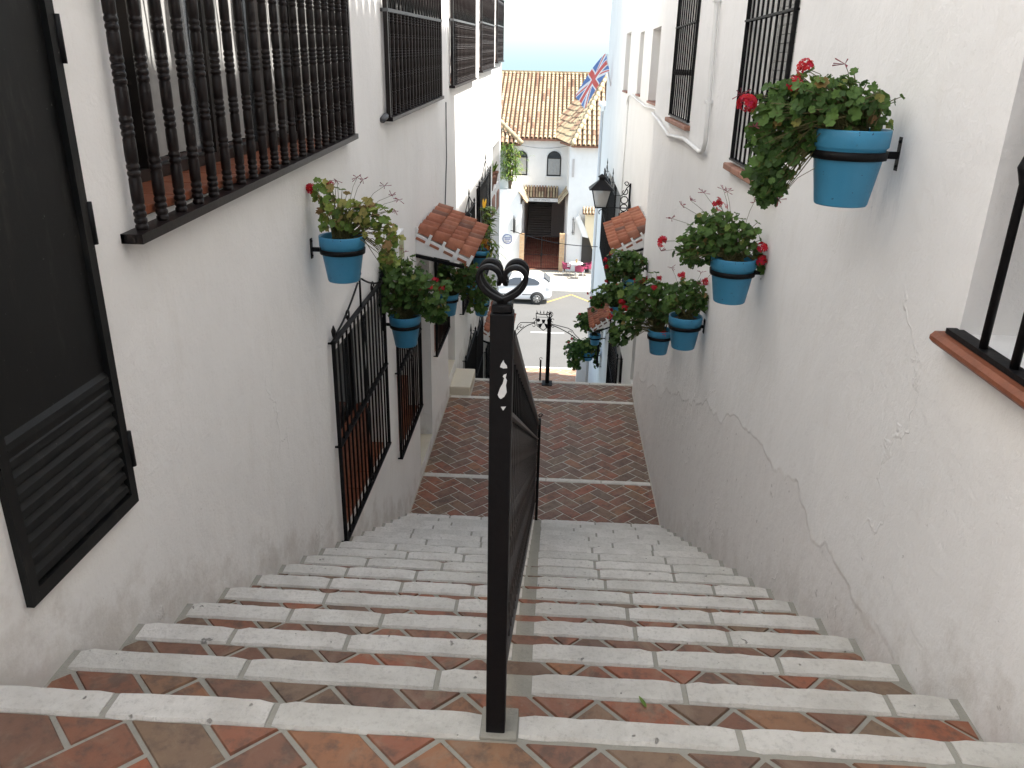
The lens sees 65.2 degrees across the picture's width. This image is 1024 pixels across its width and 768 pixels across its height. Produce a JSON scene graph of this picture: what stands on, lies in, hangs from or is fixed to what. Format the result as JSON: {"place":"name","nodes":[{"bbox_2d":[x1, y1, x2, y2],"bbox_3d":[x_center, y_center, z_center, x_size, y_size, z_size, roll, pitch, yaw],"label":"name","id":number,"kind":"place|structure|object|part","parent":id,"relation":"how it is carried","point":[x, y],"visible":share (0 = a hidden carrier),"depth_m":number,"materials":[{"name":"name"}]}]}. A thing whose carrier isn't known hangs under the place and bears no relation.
{"place":"outdoors","nodes":[
{"label":"outdoors","id":0,"kind":"place"},
{"bbox_2d":[0,380,978,767],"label":"path","id":1,"kind":"structure","parent":0,"point":[26,740],"depth_m":2.17,"materials":[{"name":"brick"}]},
{"bbox_2d":[479,706,518,741],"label":"post footing","id":2,"kind":"structure","parent":1,"relation":"on","point":[511,727],"depth_m":1.83,"materials":[{"name":"concrete"}]},
{"bbox_2d":[639,696,646,706],"bbox_3d":[0.349,0.850,2.142,0.011,0.004,0.045,-5,22,-15],"label":"fallen leaf","id":3,"kind":"object","parent":1,"relation":"on","point":[642,701],"visible":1,"depth_m":2.14,"materials":[{"name":"green plant"}]},
{"bbox_2d":[409,380,660,525],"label":"landing path","id":4,"kind":"structure","parent":0,"point":[423,474],"depth_m":9.06,"materials":[{"name":"brick"}]},
{"bbox_2d":[512,293,589,367],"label":"road","id":5,"kind":"structure","parent":0,"point":[566,310],"depth_m":37.33,"materials":[{"name":"grey asphalt"}]},
{"bbox_2d":[498,271,551,304],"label":"parked car","id":6,"kind":"object","parent":5,"relation":"on","point":[537,290],"visible":0.48,"depth_m":40.57,"materials":[{"name":"white paint"}]},
{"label":"side window","id":7,"kind":"part","parent":6,"relation":"part of","materials":[{"name":"grey glass"}]},
{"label":"side window","id":8,"kind":"part","parent":6,"relation":"part of","materials":[{"name":"grey glass"}]},
{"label":"rear window","id":9,"kind":"part","parent":6,"relation":"part of","materials":[{"name":"grey glass"}]},
{"bbox_2d":[547,294,587,301],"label":"yellow road markings","id":10,"kind":"object","parent":5,"relation":"on","point":[566,296],"visible":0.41,"depth_m":42.04,"materials":[{"name":"paint"}]},
{"bbox_2d":[512,267,590,290],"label":"pavement","id":11,"kind":"structure","parent":0,"point":[565,281],"depth_m":45.22,"materials":[{"name":"beige concrete"}]},
{"bbox_2d":[562,261,570,275],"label":"cafe chair","id":12,"kind":"object","parent":11,"relation":"on","point":[564,265],"visible":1,"depth_m":45.80,"materials":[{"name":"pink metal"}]},
{"bbox_2d":[569,261,582,276],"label":"cafe table","id":13,"kind":"object","parent":11,"relation":"on","point":[576,264],"visible":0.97,"depth_m":45.83,"materials":[{"name":"white paint"}]},
{"bbox_2d":[574,265,584,279],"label":"cafe chair","id":14,"kind":"object","parent":11,"relation":"on","point":[578,268],"visible":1,"depth_m":45.19,"materials":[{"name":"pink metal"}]},
{"bbox_2d":[576,206,594,271],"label":"annex","id":15,"kind":"object","parent":11,"relation":"on","point":[587,229],"visible":0.23,"depth_m":45.79,"materials":[{"name":"paint"}]},
{"bbox_2d":[581,237,591,271],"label":"doorway","id":16,"kind":"structure","parent":15,"relation":"in","point":[586,252],"depth_m":46.68,"materials":[{"name":"grey"}]},
{"bbox_2d":[582,261,591,271],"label":"cafe chair","id":17,"kind":"object","parent":11,"relation":"on","point":[588,265],"visible":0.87,"depth_m":45.91,"materials":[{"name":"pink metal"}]},
{"bbox_2d":[527,368,575,381],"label":"pavement","id":18,"kind":"structure","parent":0,"point":[553,376],"depth_m":31.07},
{"bbox_2d":[526,368,575,381],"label":"pavement bricks","id":19,"kind":"object","parent":18,"relation":"on","point":[562,374],"visible":0.07,"depth_m":31.19,"materials":[{"name":"beige brick"}]},
{"bbox_2d":[576,360,585,381],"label":"gate pillar","id":20,"kind":"structure","parent":19,"relation":"on","point":[580,375],"depth_m":28.99,"materials":[{"name":"white paint"}]},
{"bbox_2d":[502,0,611,71],"label":"sky","id":21,"kind":"structure","parent":0,"point":[540,35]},
{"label":"ground","id":22,"kind":"structure","parent":0,"visible":0},
{"bbox_2d":[0,0,515,687],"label":"terrace house","id":23,"kind":"structure","parent":22,"relation":"on","point":[214,382],"depth_m":3.15,"materials":[{"name":"paint"}]},
{"bbox_2d":[0,0,138,607],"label":"metal door","id":24,"kind":"structure","parent":23,"relation":"in","point":[68,459],"depth_m":2.11,"materials":[{"name":"black paint"}]},
{"bbox_2d":[103,0,322,214],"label":"window","id":25,"kind":"structure","parent":23,"relation":"in","point":[122,15],"depth_m":3.41,"materials":[{"name":"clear glass"}]},
{"bbox_2d":[306,174,405,283],"bbox_3d":[-0.841,-0.847,4.350,0.532,0.576,0.275,2,21,3],"label":"geranium pot","id":26,"kind":"object","parent":23,"relation":"attached to","point":[341,248],"visible":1,"depth_m":4.31,"materials":[{"name":"blue paint"}]},
{"bbox_2d":[336,328,382,523],"bbox_3d":[-1.205,0.154,5.756,0.256,1.264,1.320,2,22,3],"label":"window","id":27,"kind":"structure","parent":23,"relation":"in","point":[341,356],"depth_m":6.16,"materials":[{"name":"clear glass"}]},
{"bbox_2d":[386,228,404,260],"bbox_3d":[-0.946,-1.101,6.515,0.094,0.280,0.300,2,22,3],"label":"meter box","id":28,"kind":"object","parent":23,"relation":"attached to","point":[400,231],"visible":0.23,"depth_m":6.50,"materials":[{"name":"white paint"}]},
{"bbox_2d":[399,405,417,450],"bbox_3d":[-1.111,-0.183,7.523,0.256,1.314,1.020,2,22,3],"label":"window","id":29,"kind":"structure","parent":23,"relation":"in","point":[409,405],"depth_m":7.93,"materials":[{"name":"black glass"}]},
{"bbox_2d":[380,102,446,204],"bbox_3d":[-0.876,-1.936,7.905,0.046,1.574,3.610,2,22,3],"label":"wall cable","id":30,"kind":"object","parent":23,"relation":"attached to","point":[384,117],"depth_m":9.36,"materials":[{"name":"grey paint"}]},
{"bbox_2d":[379,245,452,347],"bbox_3d":[-0.751,-0.684,6.238,0.577,0.805,0.402,1,22,3],"label":"geranium pot","id":31,"kind":"object","parent":23,"relation":"attached to","point":[408,299],"visible":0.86,"depth_m":6.18,"materials":[{"name":"blue paint"}]},
{"bbox_2d":[434,325,442,350],"bbox_3d":[-0.985,-1.070,9.523,0.256,1.134,1.000,2,22,3],"label":"window","id":32,"kind":"structure","parent":23,"relation":"in","point":[434,325],"depth_m":9.83,"materials":[{"name":"black glass"}]},
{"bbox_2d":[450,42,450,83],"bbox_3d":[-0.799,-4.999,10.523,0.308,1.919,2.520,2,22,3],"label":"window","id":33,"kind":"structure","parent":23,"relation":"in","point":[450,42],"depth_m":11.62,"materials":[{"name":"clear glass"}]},
{"bbox_2d":[434,263,489,315],"bbox_3d":[-0.562,-1.075,9.060,0.632,0.645,0.432,3,23,2],"label":"geranium pot","id":34,"kind":"object","parent":23,"relation":"attached to","point":[459,278],"visible":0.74,"depth_m":8.99,"materials":[{"name":"blue paint"}]},
{"bbox_2d":[461,262,477,293],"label":"geranium pot","id":35,"kind":"object","parent":23,"relation":"attached to","point":[472,266],"visible":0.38,"depth_m":11.11,"materials":[{"name":"blue paint"}]},
{"bbox_2d":[476,188,477,221],"bbox_3d":[-0.742,-2.824,14.733,0.050,1.800,2.150,2,22,3],"label":"window","id":36,"kind":"structure","parent":23,"relation":"in","point":[477,188],"depth_m":15.56,"materials":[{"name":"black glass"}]},
{"bbox_2d":[466,271,496,315],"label":"geranium pot","id":37,"kind":"object","parent":23,"relation":"attached to","point":[470,304],"visible":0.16,"depth_m":12.49,"materials":[{"name":"blue paint"}]},
{"bbox_2d":[473,199,505,270],"bbox_3d":[-0.349,-2.207,11.954,0.495,1.091,0.515,-17,28,-38],"label":"canna pot","id":38,"kind":"object","parent":23,"relation":"attached to","point":[482,254],"visible":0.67,"depth_m":11.93,"materials":[{"name":"blue paint"}]},
{"bbox_2d":[492,164,495,190],"bbox_3d":[-0.490,-4.388,16.927,0.290,0.582,0.290,2,22,3],"label":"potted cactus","id":39,"kind":"object","parent":23,"relation":"on","point":[493,178],"visible":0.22,"depth_m":16.90,"materials":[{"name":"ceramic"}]},
{"bbox_2d":[492,159,498,183],"bbox_3d":[-0.428,-4.765,17.959,0.261,0.525,0.261,2,22,3],"label":"potted cactus","id":40,"kind":"object","parent":23,"relation":"on","point":[495,172],"visible":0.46,"depth_m":17.92,"materials":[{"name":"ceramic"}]},
{"bbox_2d":[14,380,990,767],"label":"stairs","id":41,"kind":"structure","parent":22,"relation":"on","point":[520,684],"depth_m":2.18,"materials":[{"name":"tile"}]},
{"bbox_2d":[450,368,474,395],"bbox_3d":[-0.694,0.428,11.308,0.279,1.122,0.710,2,22,3],"label":"stone stoop","id":42,"kind":"object","parent":41,"relation":"on","point":[462,381],"visible":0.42,"depth_m":10.95,"materials":[{"name":"stone"}]},
{"bbox_2d":[475,257,542,732],"bbox_3d":[0.099,0.594,4.577,0.102,3.818,5.304,2,22,3],"label":"stair handrail","id":43,"kind":"object","parent":41,"relation":"on","point":[514,446],"visible":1,"depth_m":1.69,"materials":[{"name":"black metal"}]},
{"bbox_2d":[0,378,1023,767],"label":"stair edging","id":44,"kind":"structure","parent":41,"relation":"attached to","point":[566,556],"depth_m":2.56,"materials":[{"name":"white stone"}]},
{"bbox_2d":[539,357,541,380],"bbox_3d":[0.401,-0.032,11.413,0.046,0.743,0.025,2,22,3],"label":"gate stub post","id":45,"kind":"object","parent":41,"relation":"on","point":[540,370],"visible":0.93,"depth_m":11.34,"materials":[{"name":"black metal"}]},
{"bbox_2d":[542,312,552,385],"bbox_3d":[0.622,-0.199,13.926,0.140,3.708,5.280,2,22,3],"label":"stair handrail","id":46,"kind":"object","parent":41,"relation":"on","point":[546,382],"visible":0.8,"depth_m":11.10,"materials":[{"name":"black metal"}]},
{"bbox_2d":[499,70,606,270],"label":"street villa","id":47,"kind":"object","parent":22,"relation":"on","point":[548,196],"visible":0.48,"depth_m":47.46,"materials":[{"name":"white paint"}]},
{"bbox_2d":[502,234,512,243],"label":"name plaque","id":48,"kind":"object","parent":47,"relation":"attached to","point":[507,238],"visible":1,"depth_m":46.71,"materials":[{"name":"white ceramic"}]},
{"bbox_2d":[513,218,515,232],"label":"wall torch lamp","id":49,"kind":"object","parent":47,"relation":"attached to","point":[514,221],"visible":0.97,"depth_m":46.25,"materials":[{"name":"black metal"}]},
{"bbox_2d":[500,142,533,188],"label":"terrace shrub","id":50,"kind":"object","parent":47,"relation":"on","point":[511,170],"visible":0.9,"depth_m":45.36,"materials":[{"name":"green plant"}]},
{"bbox_2d":[513,151,527,176],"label":"arched window","id":51,"kind":"structure","parent":47,"relation":"in","point":[523,155],"depth_m":47.53,"materials":[{"name":"clear glass"}]},
{"bbox_2d":[545,151,561,177],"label":"arched window","id":52,"kind":"structure","parent":47,"relation":"in","point":[553,158],"depth_m":47.47,"materials":[{"name":"grey glass"}]},
{"bbox_2d":[572,159,574,176],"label":"slit window","id":53,"kind":"structure","parent":47,"relation":"in","point":[573,162],"depth_m":44.98,"materials":[{"name":"grey paint"}]},
{"bbox_2d":[525,290,589,368],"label":"kerb","id":54,"kind":"structure","parent":22,"relation":"on","point":[569,291],"depth_m":42.91,"materials":[{"name":"white concrete"}]},
{"bbox_2d":[587,101,605,382],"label":"corner block","id":55,"kind":"structure","parent":22,"relation":"on","point":[602,104],"depth_m":25.71,"materials":[{"name":"white paint"}]},
{"bbox_2d":[585,111,603,382],"bbox_3d":[2.692,-3.871,26.521,0.092,9.800,0.092,2,22,3],"label":"downpipe","id":56,"kind":"object","parent":55,"relation":"attached to","point":[596,213],"visible":0.65,"depth_m":25.99,"materials":[{"name":"white metal"}]},
{"bbox_2d":[587,0,663,383],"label":"terrace house","id":57,"kind":"structure","parent":22,"relation":"on","point":[634,43],"depth_m":14.98,"materials":[{"name":"paint"}]},
{"bbox_2d":[516,310,580,339],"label":"entrance arch","id":58,"kind":"structure","parent":57,"relation":"attached to","point":[537,320],"depth_m":25.05,"materials":[{"name":"black metal"}]},
{"bbox_2d":[511,230,597,246],"bbox_3d":[1.300,-4.424,24.340,2.703,0.442,0.022,2,22,3],"label":"overhead cable","id":59,"kind":"object","parent":57,"relation":"attached to","point":[555,242],"visible":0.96,"depth_m":24.37,"materials":[{"name":"black plastic"}]},
{"bbox_2d":[563,337,601,370],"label":"geranium pot","id":60,"kind":"object","parent":57,"relation":"attached to","point":[578,351],"visible":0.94,"depth_m":20.86,"materials":[{"name":"blue paint"}]},
{"bbox_2d":[574,312,604,345],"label":"geranium pot","id":61,"kind":"object","parent":57,"relation":"attached to","point":[583,324],"visible":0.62,"depth_m":19.20,"materials":[{"name":"blue paint"}]},
{"bbox_2d":[575,53,610,108],"bbox_3d":[2.142,-7.921,20.925,0.937,1.370,0.434,2,22,3],"label":"wall flag","id":62,"kind":"object","parent":57,"relation":"attached to","point":[599,71],"depth_m":20.92,"materials":[{"name":"multicoloured fabric"}]},
{"bbox_2d":[587,279,627,320],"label":"geranium pot","id":63,"kind":"object","parent":57,"relation":"attached to","point":[599,300],"visible":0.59,"depth_m":13.67,"materials":[{"name":"blue paint"}]},
{"bbox_2d":[589,174,630,215],"bbox_3d":[1.724,-3.072,14.296,0.738,1.320,0.436,2,22,3],"label":"wall lantern","id":64,"kind":"object","parent":57,"relation":"attached to","point":[601,188],"depth_m":14.09,"materials":[{"name":"black metal"}]},
{"bbox_2d":[613,185,620,255],"bbox_3d":[2.501,-3.716,18.652,0.046,1.900,4.150,2,22,3],"label":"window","id":65,"kind":"structure","parent":57,"relation":"in","point":[617,202],"depth_m":19.67,"materials":[{"name":"black glass"}]},
{"bbox_2d":[618,354,622,383],"bbox_3d":[2.231,-0.205,15.748,0.046,1.300,2.150,2,22,3],"label":"window","id":66,"kind":"structure","parent":57,"relation":"in","point":[621,361],"depth_m":16.77,"materials":[{"name":"black glass"}]},
{"bbox_2d":[620,100,628,212],"bbox_3d":[2.187,-3.699,16.012,0.024,3.801,0.128,2,22,3],"label":"vertical conduit","id":67,"kind":"object","parent":57,"relation":"attached to","point":[624,151],"visible":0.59,"depth_m":15.65,"materials":[{"name":"white paint"}]},
{"bbox_2d":[646,100,655,105],"bbox_3d":[2.147,-4.414,11.049,0.316,1.070,1.800,2,22,3],"label":"window","id":68,"kind":"structure","parent":57,"relation":"in","point":[651,102],"depth_m":11.66,"materials":[{"name":"brown paint"}]},
{"bbox_2d":[632,0,1023,743],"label":"corner house","id":69,"kind":"structure","parent":22,"relation":"on","point":[830,416],"depth_m":2.86,"materials":[{"name":"paint"}]},
{"bbox_2d":[603,249,647,288],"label":"geranium pot","id":70,"kind":"object","parent":69,"relation":"attached to","point":[630,269],"visible":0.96,"depth_m":9.71,"materials":[{"name":"blue paint"}]},
{"bbox_2d":[603,271,675,355],"bbox_3d":[1.156,-0.645,7.161,0.693,0.761,0.432,2,21,3],"label":"geranium pot","id":71,"kind":"object","parent":69,"relation":"attached to","point":[644,307],"visible":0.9,"depth_m":7.12,"materials":[{"name":"blue paint"}]},
{"bbox_2d":[626,0,721,153],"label":"conduit pipe","id":72,"kind":"object","parent":69,"relation":"attached to","point":[708,102],"visible":0.88,"depth_m":6.01,"materials":[{"name":"white paint"}]},
{"bbox_2d":[661,265,708,350],"bbox_3d":[1.279,-0.572,5.949,0.346,0.632,0.300,2,21,3],"label":"geranium pot","id":73,"kind":"object","parent":69,"relation":"attached to","point":[685,326],"visible":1,"depth_m":5.91,"materials":[{"name":"blue paint"}]},
{"bbox_2d":[685,0,701,114],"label":"window","id":74,"kind":"structure","parent":69,"relation":"in","point":[701,0],"depth_m":7.92,"materials":[{"name":"white paint"}]},
{"bbox_2d":[657,185,767,304],"bbox_3d":[1.094,-0.764,4.370,0.605,0.635,0.333,2,22,3],"label":"geranium pot","id":75,"kind":"object","parent":69,"relation":"attached to","point":[732,261],"visible":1,"depth_m":4.32,"materials":[{"name":"blue paint"}]},
{"bbox_2d":[763,0,800,130],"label":"window","id":76,"kind":"structure","parent":69,"relation":"in","point":[787,1],"depth_m":4.82,"materials":[{"name":"white paint"}]},
{"bbox_2d":[732,58,904,209],"bbox_3d":[1.021,-0.832,2.703,0.582,0.502,0.328,2,22,3],"label":"geranium pot","id":77,"kind":"object","parent":69,"relation":"attached to","point":[825,123],"visible":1,"depth_m":2.65,"materials":[{"name":"blue paint"}]}
]}

